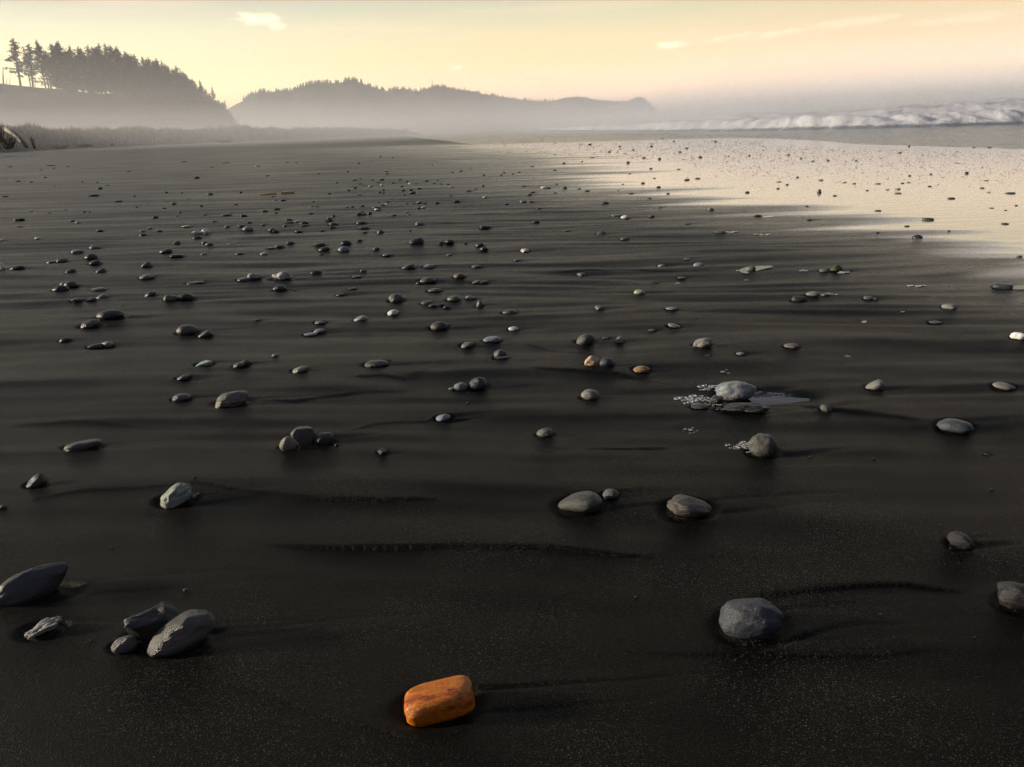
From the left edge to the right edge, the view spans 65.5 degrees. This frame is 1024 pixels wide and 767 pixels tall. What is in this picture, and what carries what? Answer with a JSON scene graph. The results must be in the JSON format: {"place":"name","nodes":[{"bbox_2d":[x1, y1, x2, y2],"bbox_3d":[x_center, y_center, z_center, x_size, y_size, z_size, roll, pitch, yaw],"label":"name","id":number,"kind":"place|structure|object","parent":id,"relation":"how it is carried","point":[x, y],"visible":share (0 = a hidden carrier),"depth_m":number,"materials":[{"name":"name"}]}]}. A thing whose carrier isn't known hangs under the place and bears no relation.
{"place":"outdoors","nodes":[
{"label":"outdoors","id":0,"kind":"place"},
{"bbox_2d":[0,83,225,130],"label":"hill","id":1,"kind":"structure","parent":0,"point":[47,107],"depth_m":495.03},
{"bbox_2d":[1,38,25,85],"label":"conifer tree","id":2,"kind":"object","parent":1,"relation":"on","point":[18,65],"visible":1,"depth_m":513.48,"materials":[{"name":"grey plant"}]},
{"bbox_2d":[21,47,33,86],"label":"conifer tree","id":3,"kind":"object","parent":1,"relation":"on","point":[27,65],"visible":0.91,"depth_m":519.04,"materials":[{"name":"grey plant"}]},
{"bbox_2d":[18,44,37,86],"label":"conifer tree","id":4,"kind":"object","parent":1,"relation":"on","point":[28,61],"visible":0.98,"depth_m":517.53,"materials":[{"name":"grey plant"}]},
{"bbox_2d":[27,39,50,87],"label":"conifer tree","id":5,"kind":"object","parent":1,"relation":"on","point":[40,47],"visible":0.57,"depth_m":519.37,"materials":[{"name":"grey plant"}]},
{"bbox_2d":[34,46,58,87],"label":"conifer tree","id":6,"kind":"object","parent":1,"relation":"on","point":[38,55],"visible":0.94,"depth_m":515.95,"materials":[{"name":"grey plant"}]},
{"bbox_2d":[34,50,58,88],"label":"conifer tree","id":7,"kind":"object","parent":1,"relation":"on","point":[46,61],"visible":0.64,"depth_m":520.14,"materials":[{"name":"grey plant"}]},
{"bbox_2d":[33,43,63,88],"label":"conifer tree","id":8,"kind":"object","parent":1,"relation":"on","point":[51,56],"visible":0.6,"depth_m":521.75,"materials":[{"name":"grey plant"}]},
{"bbox_2d":[44,40,77,88],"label":"conifer tree","id":9,"kind":"object","parent":1,"relation":"on","point":[59,60],"visible":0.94,"depth_m":519.04,"materials":[{"name":"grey plant"}]},
{"bbox_2d":[49,42,75,89],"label":"conifer tree","id":10,"kind":"object","parent":1,"relation":"on","point":[61,78],"visible":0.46,"depth_m":524.62,"materials":[{"name":"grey plant"}]},
{"bbox_2d":[57,45,89,90],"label":"conifer tree","id":11,"kind":"object","parent":1,"relation":"on","point":[71,61],"visible":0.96,"depth_m":521.46,"materials":[{"name":"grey plant"}]},
{"bbox_2d":[72,46,97,92],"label":"conifer tree","id":12,"kind":"object","parent":1,"relation":"on","point":[83,63],"visible":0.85,"depth_m":527.12,"materials":[{"name":"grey plant"}]},
{"bbox_2d":[75,46,107,92],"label":"conifer tree","id":13,"kind":"object","parent":1,"relation":"on","point":[91,52],"visible":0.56,"depth_m":531.69,"materials":[{"name":"grey plant"}]},
{"bbox_2d":[80,44,102,92],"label":"conifer tree","id":14,"kind":"object","parent":1,"relation":"on","point":[87,51],"visible":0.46,"depth_m":532.24,"materials":[{"name":"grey plant"}]},
{"bbox_2d":[86,47,112,92],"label":"conifer tree","id":15,"kind":"object","parent":1,"relation":"on","point":[95,55],"visible":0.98,"depth_m":528.57,"materials":[{"name":"grey plant"}]},
{"bbox_2d":[91,43,121,92],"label":"conifer tree","id":16,"kind":"object","parent":1,"relation":"on","point":[100,56],"visible":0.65,"depth_m":531.79,"materials":[{"name":"grey plant"}]},
{"bbox_2d":[97,43,121,93],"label":"conifer tree","id":17,"kind":"object","parent":1,"relation":"on","point":[107,57],"visible":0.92,"depth_m":532.02,"materials":[{"name":"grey plant"}]},
{"bbox_2d":[97,45,121,93],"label":"conifer tree","id":18,"kind":"object","parent":1,"relation":"on","point":[111,69],"visible":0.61,"depth_m":534.90,"materials":[{"name":"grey plant"}]},
{"bbox_2d":[108,49,122,90],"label":"conifer tree","id":19,"kind":"object","parent":1,"relation":"on","point":[120,57],"visible":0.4,"depth_m":538.22,"materials":[{"name":"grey plant"}]},
{"bbox_2d":[111,56,141,102],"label":"conifer tree","id":20,"kind":"object","parent":1,"relation":"on","point":[127,63],"visible":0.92,"depth_m":514.44,"materials":[{"name":"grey plant"}]},
{"bbox_2d":[120,66,143,103],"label":"conifer tree","id":21,"kind":"object","parent":1,"relation":"on","point":[135,87],"visible":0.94,"depth_m":514.94,"materials":[{"name":"grey plant"}]},
{"bbox_2d":[131,65,147,103],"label":"conifer tree","id":22,"kind":"object","parent":1,"relation":"on","point":[138,81],"visible":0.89,"depth_m":516.98,"materials":[{"name":"grey plant"}]},
{"bbox_2d":[139,72,156,104],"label":"conifer tree","id":23,"kind":"object","parent":1,"relation":"on","point":[147,101],"visible":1,"depth_m":518.69,"materials":[{"name":"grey plant"}]},
{"bbox_2d":[140,65,161,103],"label":"conifer tree","id":24,"kind":"object","parent":1,"relation":"on","point":[149,82],"visible":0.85,"depth_m":521.36,"materials":[{"name":"grey plant"}]},
{"bbox_2d":[149,66,169,105],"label":"conifer tree","id":25,"kind":"object","parent":1,"relation":"on","point":[156,85],"visible":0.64,"depth_m":523.07,"materials":[{"name":"grey plant"}]},
{"bbox_2d":[150,73,170,107],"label":"conifer tree","id":26,"kind":"object","parent":1,"relation":"on","point":[159,95],"visible":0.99,"depth_m":520.60,"materials":[{"name":"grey plant"}]},
{"bbox_2d":[152,62,171,105],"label":"conifer tree","id":27,"kind":"object","parent":1,"relation":"on","point":[158,72],"visible":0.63,"depth_m":523.43,"materials":[{"name":"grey plant"}]},
{"bbox_2d":[163,73,181,108],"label":"conifer tree","id":28,"kind":"object","parent":1,"relation":"on","point":[171,90],"visible":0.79,"depth_m":525.05,"materials":[{"name":"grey plant"}]},
{"bbox_2d":[172,82,185,110],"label":"conifer tree","id":29,"kind":"object","parent":1,"relation":"on","point":[183,104],"visible":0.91,"depth_m":527.09,"materials":[{"name":"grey plant"}]},
{"bbox_2d":[170,72,190,111],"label":"conifer tree","id":30,"kind":"object","parent":1,"relation":"on","point":[177,81],"visible":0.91,"depth_m":525.39,"materials":[{"name":"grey plant"}]},
{"bbox_2d":[177,78,197,113],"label":"conifer tree","id":31,"kind":"object","parent":1,"relation":"on","point":[185,86],"visible":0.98,"depth_m":527.35,"materials":[{"name":"grey plant"}]},
{"bbox_2d":[182,91,197,114],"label":"conifer tree","id":32,"kind":"object","parent":1,"relation":"on","point":[191,106],"visible":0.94,"depth_m":529.67,"materials":[{"name":"grey plant"}]},
{"bbox_2d":[190,84,208,117],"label":"conifer tree","id":33,"kind":"object","parent":1,"relation":"on","point":[201,93],"visible":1,"depth_m":530.33,"materials":[{"name":"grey plant"}]},
{"bbox_2d":[191,85,208,116],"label":"conifer tree","id":34,"kind":"object","parent":1,"relation":"on","point":[199,109],"visible":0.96,"depth_m":530.83,"materials":[{"name":"grey plant"}]},
{"bbox_2d":[213,105,227,123],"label":"conifer tree","id":35,"kind":"object","parent":1,"relation":"on","point":[220,109],"visible":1,"depth_m":537.73,"materials":[{"name":"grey plant"}]},
{"bbox_2d":[0,121,420,152],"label":"dunes","id":36,"kind":"structure","parent":0,"point":[205,141],"depth_m":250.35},
{"bbox_2d":[0,132,18,148],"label":"bare bush","id":37,"kind":"object","parent":36,"relation":"on","point":[10,145],"visible":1,"depth_m":98.12,"materials":[{"name":"brown plant"}]},
{"bbox_2d":[4,127,27,147],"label":"driftwood log","id":38,"kind":"object","parent":36,"relation":"on","point":[20,139],"visible":0.93,"depth_m":100.45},
{"bbox_2d":[228,82,662,132],"bbox_3d":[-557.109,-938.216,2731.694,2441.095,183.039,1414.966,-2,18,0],"label":"headland","id":39,"kind":"structure","parent":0,"point":[434,110],"depth_m":2548.18,"materials":[{"name":"grey"}]},
{"bbox_2d":[242,76,621,103],"bbox_3d":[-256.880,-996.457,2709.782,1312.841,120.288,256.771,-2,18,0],"label":"distant forest","id":40,"kind":"object","parent":39,"relation":"on","point":[326,83],"visible":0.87,"depth_m":2724.91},
{"bbox_2d":[0,131,1023,766],"bbox_3d":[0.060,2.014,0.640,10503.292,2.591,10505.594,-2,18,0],"label":"sand beach","id":41,"kind":"structure","parent":0,"point":[352,589],"depth_m":3.10,"materials":[{"name":"sand"}]},
{"bbox_2d":[0,562,67,606],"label":"stone","id":42,"kind":"object","parent":41,"relation":"on","point":[28,586],"visible":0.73,"depth_m":2.21,"materials":[{"name":"stone"}]},
{"bbox_2d":[26,473,45,488],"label":"stone","id":43,"kind":"object","parent":41,"relation":"on","point":[37,480],"visible":1,"depth_m":2.93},
{"bbox_2d":[24,616,61,638],"bbox_3d":[-1.208,0.626,2.054,0.092,0.021,0.059,-25,27,-30],"label":"stone","id":44,"kind":"object","parent":41,"relation":"on","point":[44,625],"visible":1,"depth_m":2.04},
{"bbox_2d":[52,285,68,291],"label":"pebble","id":45,"kind":"object","parent":41,"relation":"on","point":[62,288],"visible":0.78,"depth_m":6.78,"materials":[{"name":"black stone"}]},
{"bbox_2d":[64,281,77,287],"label":"stone","id":46,"kind":"object","parent":41,"relation":"on","point":[71,284],"visible":0.86,"depth_m":6.99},
{"bbox_2d":[64,439,101,450],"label":"stone","id":47,"kind":"object","parent":41,"relation":"on","point":[83,445],"visible":1,"depth_m":3.27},
{"bbox_2d":[81,319,99,328],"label":"pebble","id":48,"kind":"object","parent":41,"relation":"on","point":[90,323],"visible":0.98,"depth_m":5.47,"materials":[{"name":"grey stone"}]},
{"bbox_2d":[88,343,103,348],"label":"pebble","id":49,"kind":"object","parent":41,"relation":"on","point":[97,346],"visible":1,"depth_m":4.91,"materials":[{"name":"black stone"}]},
{"bbox_2d":[96,309,123,319],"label":"stone","id":50,"kind":"object","parent":41,"relation":"on","point":[109,314],"visible":0.98,"depth_m":5.66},
{"bbox_2d":[111,635,138,653],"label":"stone","id":51,"kind":"object","parent":41,"relation":"on","point":[125,644],"visible":1,"depth_m":1.96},
{"bbox_2d":[124,601,181,646],"bbox_3d":[-0.900,0.628,2.021,0.132,0.126,0.071,-17,22,-24],"label":"stone","id":52,"kind":"object","parent":41,"relation":"on","point":[145,626],"visible":0.56,"depth_m":1.99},
{"bbox_2d":[163,295,176,301],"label":"pebble","id":53,"kind":"object","parent":41,"relation":"on","point":[169,298],"visible":0.96,"depth_m":6.21,"materials":[{"name":"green stone"}]},
{"bbox_2d":[160,482,191,508],"bbox_3d":[-1.176,0.393,2.790,0.119,0.072,0.071,-41,28,-22],"label":"stone","id":54,"kind":"object","parent":41,"relation":"on","point":[175,495],"visible":0.94,"depth_m":2.76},
{"bbox_2d":[147,609,214,657],"bbox_3d":[-0.827,0.630,1.989,0.172,0.090,0.100,-31,26,-23],"label":"stone","id":55,"kind":"object","parent":41,"relation":"on","point":[185,630],"visible":0.92,"depth_m":1.96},
{"bbox_2d":[172,393,190,401],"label":"stone","id":56,"kind":"object","parent":41,"relation":"on","point":[181,397],"visible":0.98,"depth_m":3.85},
{"bbox_2d":[177,293,193,300],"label":"pebble","id":57,"kind":"object","parent":41,"relation":"on","point":[186,297],"visible":0.99,"depth_m":6.23,"materials":[{"name":"black stone"}]},
{"bbox_2d":[176,324,198,334],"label":"stone","id":58,"kind":"object","parent":41,"relation":"on","point":[187,329],"visible":1,"depth_m":5.19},
{"bbox_2d":[198,330,212,337],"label":"pebble","id":59,"kind":"object","parent":41,"relation":"on","point":[206,333],"visible":1,"depth_m":5.11,"materials":[{"name":"grey stone"}]},
{"bbox_2d":[215,390,247,407],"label":"stone","id":60,"kind":"object","parent":41,"relation":"on","point":[233,399],"visible":0.86,"depth_m":3.75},
{"bbox_2d":[247,273,262,279],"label":"pebble","id":61,"kind":"object","parent":41,"relation":"on","point":[252,276],"visible":1,"depth_m":7.02,"materials":[{"name":"stone"}]},
{"bbox_2d":[272,271,291,279],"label":"stone","id":62,"kind":"object","parent":41,"relation":"on","point":[282,275],"visible":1,"depth_m":6.99,"materials":[{"name":"stone"}]},
{"bbox_2d":[279,436,295,450],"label":"stone","id":63,"kind":"object","parent":41,"relation":"on","point":[287,443],"visible":0.93,"depth_m":3.19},
{"bbox_2d":[293,366,306,373],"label":"pebble","id":64,"kind":"object","parent":41,"relation":"on","point":[299,369],"visible":1,"depth_m":4.25,"materials":[{"name":"stone"}]},
{"bbox_2d":[290,426,315,444],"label":"stone","id":65,"kind":"object","parent":41,"relation":"on","point":[302,435],"visible":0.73,"depth_m":3.27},
{"bbox_2d":[315,432,333,445],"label":"stone","id":66,"kind":"object","parent":41,"relation":"on","point":[324,438],"visible":0.92,"depth_m":3.26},
{"bbox_2d":[365,360,387,367],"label":"stone","id":67,"kind":"object","parent":41,"relation":"on","point":[374,363],"visible":0.98,"depth_m":4.30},
{"bbox_2d":[389,293,402,302],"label":"stone","id":68,"kind":"object","parent":41,"relation":"on","point":[395,298],"visible":0.98,"depth_m":5.95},
{"bbox_2d":[409,237,423,244],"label":"pebble","id":69,"kind":"object","parent":41,"relation":"on","point":[419,240],"visible":0.87,"depth_m":8.97,"materials":[{"name":"black stone"}]},
{"bbox_2d":[420,277,435,282],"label":"stone","id":70,"kind":"object","parent":41,"relation":"on","point":[427,280],"visible":0.96,"depth_m":6.68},
{"bbox_2d":[430,321,447,330],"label":"stone","id":71,"kind":"object","parent":41,"relation":"on","point":[438,326],"visible":0.94,"depth_m":5.10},
{"bbox_2d":[404,675,474,726],"bbox_3d":[-0.159,0.692,1.735,0.154,0.069,0.092,-14,19,-7],"label":"stone","id":72,"kind":"object","parent":41,"relation":"on","point":[438,700],"visible":1,"depth_m":1.70,"materials":[{"name":"stone"}]},
{"bbox_2d":[436,414,450,421],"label":"pebble","id":73,"kind":"object","parent":41,"relation":"on","point":[443,417],"visible":1,"depth_m":3.48,"materials":[{"name":"stone"}]},
{"bbox_2d":[454,382,467,390],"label":"stone","id":74,"kind":"object","parent":41,"relation":"on","point":[460,386],"visible":0.96,"depth_m":3.90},
{"bbox_2d":[468,377,486,390],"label":"stone","id":75,"kind":"object","parent":41,"relation":"on","point":[477,383],"visible":1,"depth_m":3.90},
{"bbox_2d":[483,336,500,342],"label":"pebble","id":76,"kind":"object","parent":41,"relation":"on","point":[495,339],"visible":1,"depth_m":4.71,"materials":[{"name":"stone"}]},
{"bbox_2d":[494,349,505,356],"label":"pebble","id":77,"kind":"object","parent":41,"relation":"on","point":[500,352],"visible":0.81,"depth_m":4.42,"materials":[{"name":"grey stone"}]},
{"bbox_2d":[1,153,1009,741],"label":"pebbles","id":78,"kind":"object","parent":41,"relation":"on","point":[337,245],"visible":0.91,"depth_m":14.28,"materials":[{"name":"stone"}]},
{"bbox_2d":[30,138,1017,675],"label":"pebbles","id":79,"kind":"object","parent":41,"relation":"on","point":[556,184],"visible":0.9,"depth_m":17.83,"materials":[{"name":"black stone"}]},
{"bbox_2d":[536,428,552,437],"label":"pebble","id":80,"kind":"object","parent":41,"relation":"on","point":[546,432],"visible":0.98,"depth_m":3.26,"materials":[{"name":"grey stone"}]},
{"bbox_2d":[558,491,601,512],"bbox_3d":[0.232,0.394,2.660,0.143,0.065,0.105,5,19,20],"label":"stone","id":81,"kind":"object","parent":41,"relation":"on","point":[586,501],"visible":1,"depth_m":2.62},
{"bbox_2d":[576,333,593,344],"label":"stone","id":82,"kind":"object","parent":41,"relation":"on","point":[585,339],"visible":0.91,"depth_m":4.62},
{"bbox_2d":[581,389,598,399],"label":"stone","id":83,"kind":"object","parent":41,"relation":"on","point":[589,394],"visible":1,"depth_m":3.69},
{"bbox_2d":[584,356,598,365],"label":"stone","id":84,"kind":"object","parent":41,"relation":"on","point":[591,360],"visible":0.77,"depth_m":4.15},
{"bbox_2d":[599,358,614,366],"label":"stone","id":85,"kind":"object","parent":41,"relation":"on","point":[608,362],"visible":1,"depth_m":4.13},
{"bbox_2d":[603,489,619,498],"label":"pebble","id":86,"kind":"object","parent":41,"relation":"on","point":[610,493],"visible":1,"depth_m":2.70,"materials":[{"name":"grey stone"}]},
{"bbox_2d":[633,366,649,372],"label":"stone","id":87,"kind":"object","parent":41,"relation":"on","point":[641,369],"visible":1,"depth_m":4.06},
{"bbox_2d":[667,494,711,517],"bbox_3d":[0.578,0.403,2.596,0.144,0.059,0.105,7,19,12],"label":"stone","id":88,"kind":"object","parent":41,"relation":"on","point":[684,505],"visible":1,"depth_m":2.56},
{"bbox_2d":[691,404,707,408],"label":"stone","id":89,"kind":"object","parent":41,"relation":"on","point":[699,406],"visible":1,"depth_m":3.50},
{"bbox_2d":[693,338,712,347],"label":"stone","id":90,"kind":"object","parent":41,"relation":"on","point":[703,342],"visible":0.97,"depth_m":4.47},
{"bbox_2d":[709,395,722,404],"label":"stone","id":91,"kind":"object","parent":41,"relation":"on","point":[715,399],"visible":1,"depth_m":3.56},
{"bbox_2d":[674,384,790,452],"bbox_3d":[0.913,0.130,3.483,0.487,0.034,0.846,8,20,28],"label":"sea foam","id":92,"kind":"object","parent":41,"relation":"on","point":[704,398],"visible":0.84,"depth_m":3.67,"materials":[{"name":"grey"}]},
{"bbox_2d":[715,381,756,400],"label":"stone","id":93,"kind":"object","parent":41,"relation":"on","point":[736,390],"visible":0.98,"depth_m":3.64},
{"bbox_2d":[720,402,770,413],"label":"stone","id":94,"kind":"object","parent":41,"relation":"on","point":[754,407],"visible":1,"depth_m":3.44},
{"bbox_2d":[719,598,783,638],"bbox_3d":[0.597,0.589,1.991,0.158,0.105,0.112,-8,15,14],"label":"stone","id":95,"kind":"object","parent":41,"relation":"on","point":[753,618],"visible":0.91,"depth_m":1.95,"materials":[{"name":"stone"}]},
{"bbox_2d":[481,139,1023,188],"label":"pebbles","id":96,"kind":"object","parent":41,"relation":"on","point":[779,158],"visible":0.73,"depth_m":28.34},
{"bbox_2d":[740,266,771,272],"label":"puddle","id":97,"kind":"object","parent":41,"relation":"on","point":[757,269],"visible":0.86,"depth_m":6.79,"materials":[{"name":"beige liquid"}]},
{"bbox_2d":[748,433,777,457],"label":"stone","id":98,"kind":"object","parent":41,"relation":"on","point":[762,445],"visible":1,"depth_m":3.00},
{"bbox_2d":[734,394,809,404],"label":"puddle","id":99,"kind":"object","parent":41,"relation":"on","point":[771,400],"visible":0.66,"depth_m":3.66,"materials":[{"name":"black liquid"}]},
{"bbox_2d":[791,296,805,301],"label":"pebble","id":100,"kind":"object","parent":41,"relation":"on","point":[798,299],"visible":0.91,"depth_m":5.59,"materials":[{"name":"black stone"}]},
{"bbox_2d":[676,231,925,432],"bbox_3d":[2.149,-0.724,6.033,1.822,0.030,6.512,5,19,21],"label":"sea foam","id":101,"kind":"object","parent":41,"relation":"on","point":[824,294],"visible":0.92,"depth_m":5.98,"materials":[{"name":"grey"}]},
{"bbox_2d":[865,379,883,389],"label":"stone","id":102,"kind":"object","parent":41,"relation":"on","point":[878,384],"visible":1,"depth_m":3.71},
{"bbox_2d":[941,304,956,308],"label":"pebble","id":103,"kind":"object","parent":41,"relation":"on","point":[948,306],"visible":0.97,"depth_m":5.22,"materials":[{"name":"stone"}]},
{"bbox_2d":[937,418,973,433],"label":"stone","id":104,"kind":"object","parent":41,"relation":"on","point":[957,425],"visible":1,"depth_m":3.19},
{"bbox_2d":[947,531,974,549],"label":"stone","id":105,"kind":"object","parent":41,"relation":"on","point":[962,540],"visible":1,"depth_m":2.32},
{"bbox_2d":[992,283,1012,289],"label":"stone","id":106,"kind":"object","parent":41,"relation":"on","point":[1006,286],"visible":0.99,"depth_m":5.80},
{"bbox_2d":[992,382,1015,389],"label":"pebble","id":107,"kind":"object","parent":41,"relation":"on","point":[1003,385],"visible":1,"depth_m":3.66,"materials":[{"name":"stone"}]},
{"bbox_2d":[997,581,1023,609],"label":"stone","id":108,"kind":"object","parent":41,"relation":"on","point":[1010,595],"visible":0.91,"depth_m":2.04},
{"bbox_2d":[1010,332,1023,339],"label":"stone","id":109,"kind":"object","parent":41,"relation":"on","point":[1017,335],"visible":1,"depth_m":4.42,"materials":[{"name":"stone"}]},
{"bbox_2d":[0,0,1023,118],"label":"sky","id":110,"kind":"structure","parent":0,"point":[687,58],"materials":[{"name":"beige"}]},
{"bbox_2d":[499,98,1023,148],"bbox_3d":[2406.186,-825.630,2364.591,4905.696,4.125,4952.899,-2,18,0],"label":"sea","id":111,"kind":"structure","parent":0,"point":[996,123],"depth_m":100.77,"materials":[{"name":"liquid"}]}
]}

